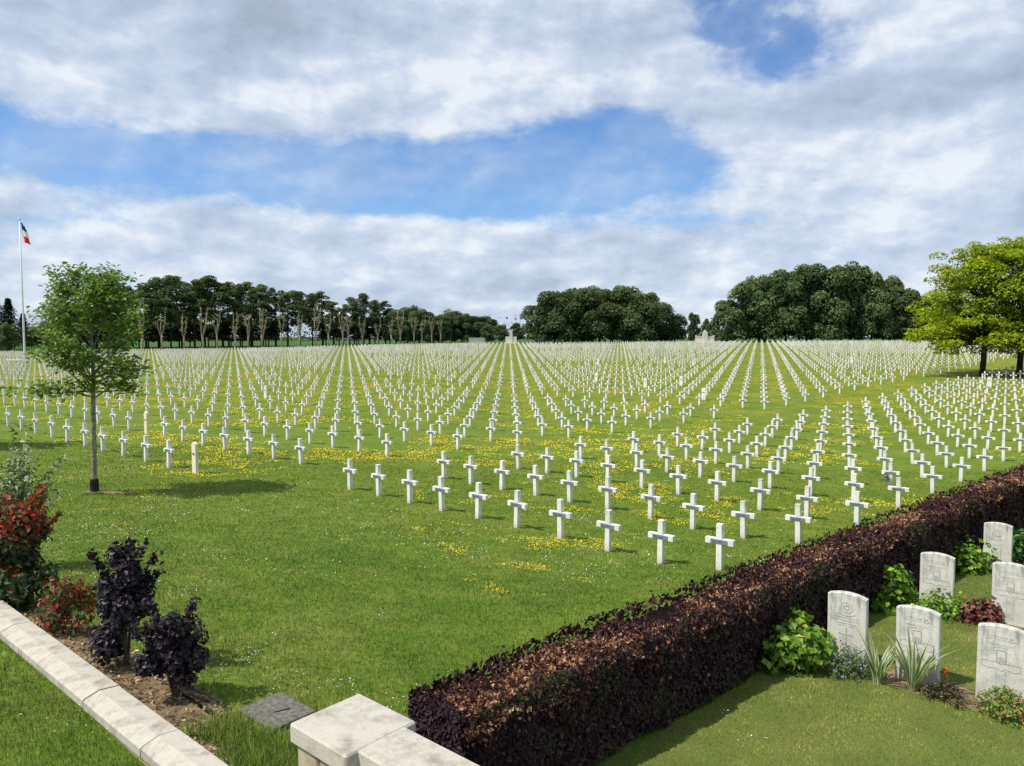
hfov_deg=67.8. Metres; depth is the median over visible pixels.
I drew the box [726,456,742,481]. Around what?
grave cross
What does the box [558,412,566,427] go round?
grave cross
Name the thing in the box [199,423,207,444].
grave cross
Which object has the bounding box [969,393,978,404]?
grave cross
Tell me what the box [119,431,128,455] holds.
grave cross
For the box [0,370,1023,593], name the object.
yellow flowers
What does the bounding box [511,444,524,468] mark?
grave cross
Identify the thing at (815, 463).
grave cross
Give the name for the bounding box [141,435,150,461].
grave cross
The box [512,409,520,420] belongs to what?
grave cross
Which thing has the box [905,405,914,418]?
grave cross
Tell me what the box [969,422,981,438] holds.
grave cross
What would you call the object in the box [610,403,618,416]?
grave cross
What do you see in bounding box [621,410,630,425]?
grave cross
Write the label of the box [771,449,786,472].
grave cross
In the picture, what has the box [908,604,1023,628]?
soil strip
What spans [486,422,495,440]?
grave cross
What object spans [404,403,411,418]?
grave cross
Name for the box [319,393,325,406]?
grave cross
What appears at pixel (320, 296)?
tall tree
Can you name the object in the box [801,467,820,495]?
grave cross
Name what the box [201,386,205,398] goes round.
grave cross
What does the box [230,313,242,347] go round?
pollard tree
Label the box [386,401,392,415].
grave cross
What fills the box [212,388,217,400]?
grave cross
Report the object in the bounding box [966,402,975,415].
grave cross
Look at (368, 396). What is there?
grave cross
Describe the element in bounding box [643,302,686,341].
broadleaf tree
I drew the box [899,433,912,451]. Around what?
grave cross
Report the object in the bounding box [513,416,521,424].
grave cross
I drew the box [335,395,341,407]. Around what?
grave cross
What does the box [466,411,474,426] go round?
grave cross
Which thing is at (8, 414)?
grave cross
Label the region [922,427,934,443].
grave cross
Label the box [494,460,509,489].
grave cross
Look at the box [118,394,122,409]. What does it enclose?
grave cross
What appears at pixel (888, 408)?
grave cross
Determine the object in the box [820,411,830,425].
grave cross
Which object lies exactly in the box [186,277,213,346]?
tall tree
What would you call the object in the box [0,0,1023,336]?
sky
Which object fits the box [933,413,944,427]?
grave cross
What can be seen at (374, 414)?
grave cross
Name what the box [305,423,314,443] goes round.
grave cross
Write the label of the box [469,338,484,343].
grey wall
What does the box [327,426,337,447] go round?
grave cross
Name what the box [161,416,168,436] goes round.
grave cross
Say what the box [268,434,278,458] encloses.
grave cross
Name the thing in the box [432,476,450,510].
grave cross
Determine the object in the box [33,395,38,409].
grave cross
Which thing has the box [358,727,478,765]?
boundary wall
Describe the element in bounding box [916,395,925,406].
grave cross
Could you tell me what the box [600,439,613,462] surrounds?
grave cross
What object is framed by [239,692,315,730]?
concrete slab
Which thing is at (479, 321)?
understorey tree
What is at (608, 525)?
grave cross
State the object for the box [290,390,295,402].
grave cross
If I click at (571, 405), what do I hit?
grave cross
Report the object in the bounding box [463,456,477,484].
grave cross
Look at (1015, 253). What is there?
golden tree
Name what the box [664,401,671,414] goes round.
grave cross
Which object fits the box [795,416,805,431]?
grave cross
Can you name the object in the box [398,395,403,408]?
grave cross
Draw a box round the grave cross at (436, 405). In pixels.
[433,400,439,413]
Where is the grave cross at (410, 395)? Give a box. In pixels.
[407,390,412,402]
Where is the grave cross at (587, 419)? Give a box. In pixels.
[583,414,591,429]
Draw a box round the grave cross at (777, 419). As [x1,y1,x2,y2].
[773,414,782,429]
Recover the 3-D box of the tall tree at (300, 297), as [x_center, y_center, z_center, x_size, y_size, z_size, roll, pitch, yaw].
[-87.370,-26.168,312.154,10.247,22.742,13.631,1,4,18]
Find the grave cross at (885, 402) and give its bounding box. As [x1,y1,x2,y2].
[881,398,889,410]
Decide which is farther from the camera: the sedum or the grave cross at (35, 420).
the grave cross at (35, 420)
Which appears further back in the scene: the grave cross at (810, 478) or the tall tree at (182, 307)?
the tall tree at (182, 307)
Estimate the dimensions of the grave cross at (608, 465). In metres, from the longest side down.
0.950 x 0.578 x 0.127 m
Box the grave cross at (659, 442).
[653,434,665,455]
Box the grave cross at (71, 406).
[69,400,74,417]
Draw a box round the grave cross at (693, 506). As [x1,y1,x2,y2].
[682,493,704,529]
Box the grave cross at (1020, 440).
[1013,433,1023,451]
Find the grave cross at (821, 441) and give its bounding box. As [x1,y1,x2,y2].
[814,433,827,449]
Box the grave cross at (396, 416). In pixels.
[393,410,400,427]
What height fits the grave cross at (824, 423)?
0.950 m
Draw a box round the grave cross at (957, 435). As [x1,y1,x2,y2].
[951,429,964,446]
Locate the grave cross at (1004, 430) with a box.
[997,424,1010,439]
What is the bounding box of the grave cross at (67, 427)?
[63,419,71,441]
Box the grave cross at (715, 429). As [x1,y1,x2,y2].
[710,422,720,440]
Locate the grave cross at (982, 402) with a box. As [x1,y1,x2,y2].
[978,398,987,410]
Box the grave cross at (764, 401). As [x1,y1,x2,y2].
[761,397,768,409]
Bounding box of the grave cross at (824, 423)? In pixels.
[818,418,829,433]
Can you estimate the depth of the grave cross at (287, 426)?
33.61 m
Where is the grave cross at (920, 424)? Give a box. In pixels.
[914,418,926,434]
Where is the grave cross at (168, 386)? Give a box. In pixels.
[165,382,170,393]
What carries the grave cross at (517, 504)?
on the ground at (760, 417)
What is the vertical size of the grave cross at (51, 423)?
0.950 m
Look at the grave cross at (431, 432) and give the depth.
33.24 m
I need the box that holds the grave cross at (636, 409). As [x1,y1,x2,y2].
[633,405,640,418]
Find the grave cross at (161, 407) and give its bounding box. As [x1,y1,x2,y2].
[158,401,164,417]
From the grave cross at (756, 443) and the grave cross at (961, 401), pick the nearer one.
the grave cross at (756, 443)
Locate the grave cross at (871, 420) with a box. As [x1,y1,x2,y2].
[866,415,876,430]
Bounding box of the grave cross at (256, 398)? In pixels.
[253,393,258,406]
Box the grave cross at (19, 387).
[16,382,20,393]
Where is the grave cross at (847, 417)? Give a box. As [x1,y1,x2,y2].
[842,413,852,419]
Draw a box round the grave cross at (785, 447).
[778,439,792,457]
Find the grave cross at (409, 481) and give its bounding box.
[401,469,417,502]
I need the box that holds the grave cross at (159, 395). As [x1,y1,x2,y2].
[156,389,161,402]
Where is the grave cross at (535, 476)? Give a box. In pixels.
[527,465,543,495]
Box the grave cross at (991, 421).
[985,416,996,431]
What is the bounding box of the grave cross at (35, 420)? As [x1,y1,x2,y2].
[32,413,38,433]
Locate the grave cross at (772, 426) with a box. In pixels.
[767,420,777,436]
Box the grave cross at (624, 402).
[621,398,628,410]
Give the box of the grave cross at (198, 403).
[195,395,200,409]
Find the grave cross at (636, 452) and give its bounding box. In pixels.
[630,443,643,467]
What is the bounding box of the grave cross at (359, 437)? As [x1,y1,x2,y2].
[354,429,364,451]
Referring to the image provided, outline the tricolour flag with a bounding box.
[20,222,30,244]
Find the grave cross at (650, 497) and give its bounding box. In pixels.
[641,484,661,518]
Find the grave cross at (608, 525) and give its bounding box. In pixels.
[596,509,620,551]
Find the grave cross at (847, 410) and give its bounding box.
[843,407,852,412]
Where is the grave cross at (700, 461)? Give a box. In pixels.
[693,451,708,476]
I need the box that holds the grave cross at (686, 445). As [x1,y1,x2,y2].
[680,438,693,459]
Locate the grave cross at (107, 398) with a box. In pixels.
[105,392,110,407]
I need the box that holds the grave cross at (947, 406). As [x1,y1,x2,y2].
[943,401,952,414]
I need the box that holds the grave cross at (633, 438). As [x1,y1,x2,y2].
[627,431,639,450]
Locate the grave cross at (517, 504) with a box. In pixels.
[507,490,527,528]
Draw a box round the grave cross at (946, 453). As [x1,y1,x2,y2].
[939,446,954,467]
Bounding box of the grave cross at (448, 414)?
[444,408,452,423]
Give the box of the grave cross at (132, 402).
[130,397,135,411]
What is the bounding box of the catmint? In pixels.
[823,640,870,684]
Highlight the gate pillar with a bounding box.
[290,694,414,765]
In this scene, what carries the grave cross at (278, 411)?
on the ground at (760, 417)
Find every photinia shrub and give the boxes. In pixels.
[0,482,62,611]
[28,575,98,637]
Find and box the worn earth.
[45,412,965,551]
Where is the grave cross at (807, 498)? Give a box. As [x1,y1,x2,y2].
[796,486,818,516]
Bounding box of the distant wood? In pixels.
[12,308,965,340]
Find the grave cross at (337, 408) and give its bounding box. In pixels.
[334,403,341,418]
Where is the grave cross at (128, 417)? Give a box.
[125,411,132,429]
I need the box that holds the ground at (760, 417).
[0,337,1023,765]
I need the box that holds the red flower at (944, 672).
[941,667,949,675]
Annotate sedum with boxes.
[918,676,969,710]
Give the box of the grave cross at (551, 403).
[548,399,555,411]
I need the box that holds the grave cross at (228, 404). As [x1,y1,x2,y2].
[225,399,231,414]
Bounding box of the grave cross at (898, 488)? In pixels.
[888,477,909,507]
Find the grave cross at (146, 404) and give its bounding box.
[144,399,149,414]
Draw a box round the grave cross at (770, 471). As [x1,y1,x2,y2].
[761,461,779,488]
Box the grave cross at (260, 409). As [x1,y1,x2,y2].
[257,403,263,419]
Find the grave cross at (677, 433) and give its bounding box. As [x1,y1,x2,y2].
[672,427,683,445]
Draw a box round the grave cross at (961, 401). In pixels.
[957,397,966,409]
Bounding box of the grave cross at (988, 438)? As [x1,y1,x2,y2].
[981,431,995,449]
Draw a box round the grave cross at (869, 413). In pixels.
[864,408,874,422]
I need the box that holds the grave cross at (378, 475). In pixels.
[371,464,385,495]
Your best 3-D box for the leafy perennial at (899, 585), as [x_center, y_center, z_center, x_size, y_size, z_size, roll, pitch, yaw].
[5.031,2.767,10.474,0.997,0.713,0.904,-3,5,-44]
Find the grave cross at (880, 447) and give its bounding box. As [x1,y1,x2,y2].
[874,440,888,460]
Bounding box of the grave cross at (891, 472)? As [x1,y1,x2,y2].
[881,463,899,485]
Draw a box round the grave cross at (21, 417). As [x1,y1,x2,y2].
[18,410,24,429]
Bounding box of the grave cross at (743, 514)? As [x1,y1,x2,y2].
[731,500,755,538]
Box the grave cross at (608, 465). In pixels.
[600,455,616,476]
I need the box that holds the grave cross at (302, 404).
[299,399,305,413]
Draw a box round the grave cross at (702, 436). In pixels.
[697,430,708,449]
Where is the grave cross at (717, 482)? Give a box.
[708,471,726,501]
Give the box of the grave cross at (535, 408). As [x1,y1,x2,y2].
[532,404,539,417]
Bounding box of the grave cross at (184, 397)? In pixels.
[182,393,187,407]
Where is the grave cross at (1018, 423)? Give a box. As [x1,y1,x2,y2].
[1012,417,1023,433]
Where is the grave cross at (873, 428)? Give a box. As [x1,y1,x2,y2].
[867,422,878,435]
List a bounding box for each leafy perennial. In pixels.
[754,607,837,675]
[870,563,918,615]
[905,588,973,623]
[952,530,1000,575]
[1012,528,1023,564]
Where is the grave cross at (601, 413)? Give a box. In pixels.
[597,408,605,422]
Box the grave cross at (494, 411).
[491,406,497,418]
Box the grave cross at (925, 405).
[921,400,930,413]
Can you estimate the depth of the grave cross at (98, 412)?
37.22 m
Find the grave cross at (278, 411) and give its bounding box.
[274,406,281,422]
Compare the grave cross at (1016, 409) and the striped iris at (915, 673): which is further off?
the grave cross at (1016, 409)
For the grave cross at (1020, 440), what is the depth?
35.93 m
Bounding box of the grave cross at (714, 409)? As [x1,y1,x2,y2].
[710,404,718,418]
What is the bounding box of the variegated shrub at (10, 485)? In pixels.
[0,422,67,544]
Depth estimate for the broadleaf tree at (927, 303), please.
262.82 m
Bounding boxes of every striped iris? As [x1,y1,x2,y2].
[854,625,906,684]
[875,624,960,691]
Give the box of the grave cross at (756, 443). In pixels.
[750,436,763,456]
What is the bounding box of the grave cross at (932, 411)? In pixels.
[927,406,937,419]
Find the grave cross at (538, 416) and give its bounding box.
[534,410,542,425]
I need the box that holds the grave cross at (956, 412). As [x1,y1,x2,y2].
[951,407,961,421]
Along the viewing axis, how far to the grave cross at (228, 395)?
50.94 m
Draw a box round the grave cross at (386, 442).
[381,433,392,456]
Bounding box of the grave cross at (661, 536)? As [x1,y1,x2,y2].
[648,519,674,563]
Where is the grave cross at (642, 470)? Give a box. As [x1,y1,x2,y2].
[634,460,650,487]
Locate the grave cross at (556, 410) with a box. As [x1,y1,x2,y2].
[552,405,560,419]
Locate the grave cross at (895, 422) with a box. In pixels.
[890,417,901,432]
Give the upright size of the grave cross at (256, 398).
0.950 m
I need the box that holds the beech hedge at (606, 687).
[407,463,1023,765]
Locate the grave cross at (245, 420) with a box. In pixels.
[242,413,249,432]
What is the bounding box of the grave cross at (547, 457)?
[540,447,554,472]
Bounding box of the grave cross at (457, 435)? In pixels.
[452,428,463,449]
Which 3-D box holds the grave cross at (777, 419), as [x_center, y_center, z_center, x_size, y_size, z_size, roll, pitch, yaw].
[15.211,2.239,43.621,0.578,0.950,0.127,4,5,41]
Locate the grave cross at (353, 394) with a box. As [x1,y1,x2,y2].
[350,390,356,400]
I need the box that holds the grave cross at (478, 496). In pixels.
[469,482,487,518]
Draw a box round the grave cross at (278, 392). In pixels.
[276,388,281,400]
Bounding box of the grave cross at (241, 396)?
[239,391,244,404]
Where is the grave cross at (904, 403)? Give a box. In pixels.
[900,399,909,411]
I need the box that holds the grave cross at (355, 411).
[352,406,359,420]
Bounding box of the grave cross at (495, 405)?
[492,400,499,410]
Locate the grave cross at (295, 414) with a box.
[292,408,299,425]
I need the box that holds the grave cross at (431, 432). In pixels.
[426,425,436,444]
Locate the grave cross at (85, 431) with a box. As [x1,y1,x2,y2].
[80,423,88,445]
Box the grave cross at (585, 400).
[581,396,588,407]
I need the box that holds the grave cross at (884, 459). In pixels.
[877,450,892,470]
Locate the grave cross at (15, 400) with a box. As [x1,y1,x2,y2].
[12,392,16,405]
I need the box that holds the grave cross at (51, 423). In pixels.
[48,416,55,437]
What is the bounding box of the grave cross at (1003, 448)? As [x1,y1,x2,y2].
[996,440,1011,460]
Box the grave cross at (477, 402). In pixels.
[474,398,480,411]
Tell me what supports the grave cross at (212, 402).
on the ground at (760, 417)
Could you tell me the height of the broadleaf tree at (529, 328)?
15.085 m
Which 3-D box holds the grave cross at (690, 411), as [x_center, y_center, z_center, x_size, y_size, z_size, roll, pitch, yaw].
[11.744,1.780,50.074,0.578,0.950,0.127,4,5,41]
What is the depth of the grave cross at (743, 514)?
18.12 m
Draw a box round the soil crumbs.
[858,667,993,707]
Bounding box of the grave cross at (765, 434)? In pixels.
[760,427,771,445]
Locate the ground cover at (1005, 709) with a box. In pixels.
[970,684,1023,729]
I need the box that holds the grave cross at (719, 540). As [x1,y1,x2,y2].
[705,523,735,570]
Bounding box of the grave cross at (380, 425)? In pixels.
[376,419,384,437]
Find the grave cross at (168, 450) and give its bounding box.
[163,440,174,467]
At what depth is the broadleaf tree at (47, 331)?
295.11 m
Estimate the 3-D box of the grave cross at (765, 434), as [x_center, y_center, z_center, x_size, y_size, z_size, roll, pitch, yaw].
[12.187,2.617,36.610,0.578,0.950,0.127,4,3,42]
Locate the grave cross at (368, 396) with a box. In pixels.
[366,392,371,402]
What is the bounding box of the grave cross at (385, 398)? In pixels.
[382,393,388,406]
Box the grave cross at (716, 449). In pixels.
[709,441,723,463]
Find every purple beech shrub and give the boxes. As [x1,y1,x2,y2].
[85,534,166,666]
[127,595,209,697]
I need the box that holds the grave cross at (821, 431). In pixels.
[816,425,828,439]
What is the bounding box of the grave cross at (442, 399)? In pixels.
[439,394,445,406]
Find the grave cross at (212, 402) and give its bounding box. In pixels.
[210,397,215,411]
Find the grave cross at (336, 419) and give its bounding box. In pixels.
[332,413,339,431]
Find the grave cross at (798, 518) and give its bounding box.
[785,503,811,543]
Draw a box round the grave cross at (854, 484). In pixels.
[844,473,864,500]
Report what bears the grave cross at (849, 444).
on the ground at (760, 417)
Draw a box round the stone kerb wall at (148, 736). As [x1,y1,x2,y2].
[0,600,228,765]
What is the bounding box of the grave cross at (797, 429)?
[791,423,802,439]
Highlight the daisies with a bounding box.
[9,430,1021,737]
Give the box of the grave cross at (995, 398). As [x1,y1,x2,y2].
[990,394,999,405]
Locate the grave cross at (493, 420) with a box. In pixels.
[489,414,497,427]
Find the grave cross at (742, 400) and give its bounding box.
[739,396,746,407]
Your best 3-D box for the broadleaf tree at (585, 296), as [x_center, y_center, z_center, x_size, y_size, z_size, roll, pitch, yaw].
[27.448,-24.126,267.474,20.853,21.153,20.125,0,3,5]
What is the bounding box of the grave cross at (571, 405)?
[568,400,574,413]
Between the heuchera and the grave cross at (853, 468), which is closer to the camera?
the heuchera
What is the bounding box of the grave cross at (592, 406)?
[589,402,596,414]
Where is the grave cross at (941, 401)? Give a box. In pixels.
[936,396,945,407]
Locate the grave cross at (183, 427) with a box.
[179,419,187,440]
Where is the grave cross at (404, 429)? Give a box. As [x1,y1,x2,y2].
[400,422,409,441]
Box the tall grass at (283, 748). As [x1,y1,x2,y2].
[176,683,386,765]
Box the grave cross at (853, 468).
[844,459,861,481]
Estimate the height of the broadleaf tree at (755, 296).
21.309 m
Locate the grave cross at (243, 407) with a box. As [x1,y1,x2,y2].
[240,401,246,416]
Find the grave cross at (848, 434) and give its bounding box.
[843,428,854,445]
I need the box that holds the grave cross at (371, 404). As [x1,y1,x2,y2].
[368,399,374,412]
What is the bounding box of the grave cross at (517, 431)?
[512,425,522,443]
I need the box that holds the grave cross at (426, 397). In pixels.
[423,392,429,404]
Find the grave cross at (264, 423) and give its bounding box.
[261,416,268,435]
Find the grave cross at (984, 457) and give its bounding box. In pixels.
[976,449,992,470]
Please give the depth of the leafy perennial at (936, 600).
9.83 m
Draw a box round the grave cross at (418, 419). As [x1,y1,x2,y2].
[414,413,422,429]
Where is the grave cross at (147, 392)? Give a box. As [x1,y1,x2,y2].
[145,388,149,400]
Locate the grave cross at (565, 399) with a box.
[563,395,569,406]
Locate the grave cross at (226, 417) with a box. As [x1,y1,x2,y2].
[222,411,229,428]
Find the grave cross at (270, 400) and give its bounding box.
[267,395,273,408]
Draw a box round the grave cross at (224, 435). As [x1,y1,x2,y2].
[219,427,229,449]
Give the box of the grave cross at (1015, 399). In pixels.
[1011,395,1020,407]
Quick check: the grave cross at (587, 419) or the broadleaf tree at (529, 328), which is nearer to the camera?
the grave cross at (587, 419)
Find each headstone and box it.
[827,590,868,666]
[895,605,941,687]
[919,552,955,613]
[975,622,1023,711]
[983,522,1012,569]
[992,562,1023,626]
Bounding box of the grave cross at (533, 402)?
[529,398,535,410]
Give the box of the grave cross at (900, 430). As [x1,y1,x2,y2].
[894,424,906,441]
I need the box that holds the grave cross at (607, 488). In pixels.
[598,476,617,509]
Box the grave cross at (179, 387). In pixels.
[177,383,181,395]
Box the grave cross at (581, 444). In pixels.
[574,436,587,458]
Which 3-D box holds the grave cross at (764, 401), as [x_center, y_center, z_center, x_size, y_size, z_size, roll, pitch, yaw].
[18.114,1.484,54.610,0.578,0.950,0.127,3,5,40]
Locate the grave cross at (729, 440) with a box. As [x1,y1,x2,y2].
[723,433,735,452]
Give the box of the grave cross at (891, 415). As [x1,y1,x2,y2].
[886,410,896,424]
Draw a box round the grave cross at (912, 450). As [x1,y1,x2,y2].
[905,443,919,463]
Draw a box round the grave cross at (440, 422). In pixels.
[436,416,444,433]
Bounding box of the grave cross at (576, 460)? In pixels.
[569,451,583,477]
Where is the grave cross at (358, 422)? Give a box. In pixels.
[354,416,362,434]
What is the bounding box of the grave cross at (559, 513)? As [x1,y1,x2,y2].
[549,499,571,538]
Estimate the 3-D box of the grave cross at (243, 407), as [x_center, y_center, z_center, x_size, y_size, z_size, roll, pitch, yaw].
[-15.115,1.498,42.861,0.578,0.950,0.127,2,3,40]
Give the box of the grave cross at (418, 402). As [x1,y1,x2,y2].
[415,397,421,410]
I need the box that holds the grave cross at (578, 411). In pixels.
[574,407,582,420]
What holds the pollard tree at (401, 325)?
on the ground at (760, 417)
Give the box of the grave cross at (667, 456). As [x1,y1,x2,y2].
[660,447,674,471]
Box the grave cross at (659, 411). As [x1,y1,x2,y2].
[655,406,663,420]
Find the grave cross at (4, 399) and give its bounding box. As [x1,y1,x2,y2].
[2,391,5,404]
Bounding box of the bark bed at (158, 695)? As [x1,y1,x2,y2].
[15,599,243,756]
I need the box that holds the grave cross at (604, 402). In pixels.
[601,397,607,409]
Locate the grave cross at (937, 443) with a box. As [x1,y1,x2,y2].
[930,436,944,454]
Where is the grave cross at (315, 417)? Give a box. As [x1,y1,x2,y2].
[311,411,319,427]
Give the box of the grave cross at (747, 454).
[740,445,755,468]
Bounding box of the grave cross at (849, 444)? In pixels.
[842,437,856,453]
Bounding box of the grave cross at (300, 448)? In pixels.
[294,438,305,463]
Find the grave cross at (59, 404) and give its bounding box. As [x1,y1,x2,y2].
[56,398,61,414]
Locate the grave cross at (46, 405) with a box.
[44,396,49,412]
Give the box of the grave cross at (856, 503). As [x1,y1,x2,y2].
[845,491,869,524]
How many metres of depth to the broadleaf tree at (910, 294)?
259.29 m
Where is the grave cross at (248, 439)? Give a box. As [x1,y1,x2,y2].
[243,430,253,453]
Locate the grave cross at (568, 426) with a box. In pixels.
[564,420,573,437]
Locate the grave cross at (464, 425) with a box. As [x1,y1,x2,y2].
[460,418,469,436]
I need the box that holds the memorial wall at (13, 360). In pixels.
[6,359,23,362]
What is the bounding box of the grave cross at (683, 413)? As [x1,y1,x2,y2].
[679,408,688,422]
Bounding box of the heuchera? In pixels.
[954,595,1005,625]
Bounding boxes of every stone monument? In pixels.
[504,330,517,343]
[695,330,714,342]
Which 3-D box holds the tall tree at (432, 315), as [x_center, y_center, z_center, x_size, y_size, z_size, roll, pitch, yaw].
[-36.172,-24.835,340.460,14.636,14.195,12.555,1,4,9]
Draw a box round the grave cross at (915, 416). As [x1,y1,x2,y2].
[910,411,920,425]
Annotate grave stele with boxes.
[144,411,148,433]
[191,442,198,473]
[264,385,267,398]
[643,378,646,387]
[679,376,682,385]
[701,388,705,399]
[987,377,991,386]
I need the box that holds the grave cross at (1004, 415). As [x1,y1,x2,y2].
[999,410,1010,423]
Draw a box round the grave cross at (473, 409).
[470,404,477,418]
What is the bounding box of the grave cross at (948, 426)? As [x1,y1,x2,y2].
[943,420,954,436]
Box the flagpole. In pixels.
[18,218,28,361]
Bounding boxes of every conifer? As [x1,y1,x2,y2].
[0,297,36,349]
[0,304,20,346]
[16,313,37,345]
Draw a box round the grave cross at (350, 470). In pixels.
[343,459,356,489]
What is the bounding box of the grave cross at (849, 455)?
[842,447,856,465]
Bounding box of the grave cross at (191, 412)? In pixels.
[188,406,195,423]
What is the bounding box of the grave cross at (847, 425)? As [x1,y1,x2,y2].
[842,420,853,432]
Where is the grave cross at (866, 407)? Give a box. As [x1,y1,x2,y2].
[862,402,871,415]
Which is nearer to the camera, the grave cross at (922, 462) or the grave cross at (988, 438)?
the grave cross at (922, 462)
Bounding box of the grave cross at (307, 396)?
[304,391,309,404]
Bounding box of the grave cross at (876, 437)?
[870,430,882,445]
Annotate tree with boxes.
[0,261,161,491]
[0,322,19,350]
[20,326,46,346]
[33,320,51,345]
[39,323,68,343]
[57,301,102,347]
[75,319,117,347]
[79,295,101,348]
[109,282,131,336]
[120,323,166,347]
[126,285,144,346]
[130,281,168,348]
[136,297,150,349]
[141,317,177,346]
[146,277,174,347]
[153,308,166,348]
[154,275,197,346]
[158,275,187,347]
[164,320,203,346]
[177,279,215,347]
[179,310,188,348]
[184,275,239,346]
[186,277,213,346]
[187,319,220,346]
[198,307,208,348]
[207,308,222,347]
[207,318,244,346]
[210,281,243,346]
[223,283,251,346]
[225,281,263,346]
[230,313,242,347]
[236,320,263,345]
[243,315,251,347]
[244,284,274,346]
[252,319,291,345]
[257,306,268,346]
[264,287,288,345]
[272,290,310,345]
[275,303,286,347]
[289,291,308,343]
[295,312,303,346]
[300,293,320,345]
[305,291,335,344]
[311,319,345,344]
[312,308,322,345]
[321,301,340,344]
[322,312,332,345]
[334,317,369,344]
[336,306,349,330]
[337,314,346,345]
[339,297,365,343]
[346,318,352,344]
[350,293,380,343]
[356,318,386,343]
[358,317,365,344]
[364,300,382,343]
[373,318,380,344]
[376,301,394,343]
[377,320,418,343]
[380,309,410,343]
[387,317,393,343]
[395,310,405,343]
[399,305,420,342]
[406,308,436,342]
[409,317,417,343]
[420,315,425,343]
[420,316,455,342]
[424,312,443,342]
[428,316,435,343]
[430,314,453,342]
[437,318,444,342]
[443,309,463,341]
[450,313,476,341]
[450,320,478,341]
[468,316,498,336]
[479,323,495,341]
[492,324,509,340]
[509,322,524,339]
[519,303,553,342]
[536,290,581,342]
[552,287,594,342]
[563,285,619,342]
[593,285,640,342]
[609,286,658,341]
[632,292,667,341]
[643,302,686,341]
[663,315,687,341]
[687,312,700,340]
[700,318,711,335]
[705,299,750,341]
[718,281,774,340]
[736,270,788,341]
[739,275,765,340]
[761,269,812,341]
[776,263,834,340]
[803,265,853,341]
[820,261,888,340]
[846,271,896,340]
[867,275,904,340]
[873,278,915,340]
[884,288,933,341]
[902,241,1023,375]
[909,296,944,337]
[918,236,1023,376]
[931,304,964,336]
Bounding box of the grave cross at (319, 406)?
[316,401,322,415]
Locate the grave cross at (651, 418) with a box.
[646,412,655,427]
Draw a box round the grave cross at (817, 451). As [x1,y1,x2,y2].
[810,443,825,461]
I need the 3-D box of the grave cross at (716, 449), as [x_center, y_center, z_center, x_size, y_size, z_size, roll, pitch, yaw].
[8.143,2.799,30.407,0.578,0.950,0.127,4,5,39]
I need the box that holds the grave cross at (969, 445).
[962,438,977,457]
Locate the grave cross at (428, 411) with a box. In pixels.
[424,406,431,420]
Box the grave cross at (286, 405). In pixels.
[283,397,288,411]
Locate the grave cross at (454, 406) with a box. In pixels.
[451,402,458,415]
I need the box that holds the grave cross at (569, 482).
[560,470,578,502]
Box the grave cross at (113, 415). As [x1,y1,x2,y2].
[110,408,116,426]
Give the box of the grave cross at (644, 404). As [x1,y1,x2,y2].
[641,400,648,412]
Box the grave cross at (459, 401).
[456,396,462,408]
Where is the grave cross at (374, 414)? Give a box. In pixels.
[371,408,378,424]
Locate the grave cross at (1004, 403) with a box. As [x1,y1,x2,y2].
[1000,399,1009,409]
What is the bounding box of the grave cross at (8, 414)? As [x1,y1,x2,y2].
[5,407,10,426]
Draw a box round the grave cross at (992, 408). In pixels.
[988,404,997,417]
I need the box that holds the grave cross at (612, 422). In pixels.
[607,416,616,432]
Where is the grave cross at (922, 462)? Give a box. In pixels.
[914,454,930,477]
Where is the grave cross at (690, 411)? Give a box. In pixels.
[686,403,694,416]
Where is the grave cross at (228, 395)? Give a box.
[225,389,230,398]
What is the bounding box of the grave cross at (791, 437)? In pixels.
[785,430,797,449]
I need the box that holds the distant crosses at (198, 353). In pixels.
[0,340,1023,406]
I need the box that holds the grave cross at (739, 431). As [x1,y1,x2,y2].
[734,425,745,442]
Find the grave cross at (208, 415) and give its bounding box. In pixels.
[205,408,212,425]
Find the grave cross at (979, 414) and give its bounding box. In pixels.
[974,409,984,423]
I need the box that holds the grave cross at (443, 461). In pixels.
[437,451,450,478]
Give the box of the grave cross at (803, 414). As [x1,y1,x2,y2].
[798,409,808,423]
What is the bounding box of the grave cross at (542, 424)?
[538,418,547,435]
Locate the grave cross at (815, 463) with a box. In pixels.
[806,454,822,476]
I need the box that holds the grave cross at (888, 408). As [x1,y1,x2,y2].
[883,404,892,416]
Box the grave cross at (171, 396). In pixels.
[169,391,173,404]
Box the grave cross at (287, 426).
[283,419,291,439]
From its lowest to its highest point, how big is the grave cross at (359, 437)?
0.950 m
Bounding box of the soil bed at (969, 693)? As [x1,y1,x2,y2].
[881,669,1023,721]
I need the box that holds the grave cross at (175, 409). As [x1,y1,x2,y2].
[172,403,178,420]
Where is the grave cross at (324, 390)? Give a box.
[322,386,326,397]
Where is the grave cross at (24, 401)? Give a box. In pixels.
[22,393,27,407]
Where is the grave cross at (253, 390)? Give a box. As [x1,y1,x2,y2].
[251,385,255,396]
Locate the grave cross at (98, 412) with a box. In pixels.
[96,406,100,423]
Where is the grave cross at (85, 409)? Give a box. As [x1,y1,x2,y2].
[82,403,88,420]
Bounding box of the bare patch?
[84,490,127,493]
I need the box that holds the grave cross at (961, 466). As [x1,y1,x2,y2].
[952,457,970,481]
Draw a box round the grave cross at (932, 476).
[923,466,942,492]
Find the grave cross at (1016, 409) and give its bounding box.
[1011,405,1022,418]
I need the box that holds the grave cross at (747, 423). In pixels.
[742,418,752,434]
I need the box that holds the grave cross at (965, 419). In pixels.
[959,414,970,429]
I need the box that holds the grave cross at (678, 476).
[669,465,687,494]
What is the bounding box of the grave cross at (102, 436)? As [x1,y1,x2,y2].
[98,427,106,450]
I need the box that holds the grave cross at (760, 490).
[750,478,770,510]

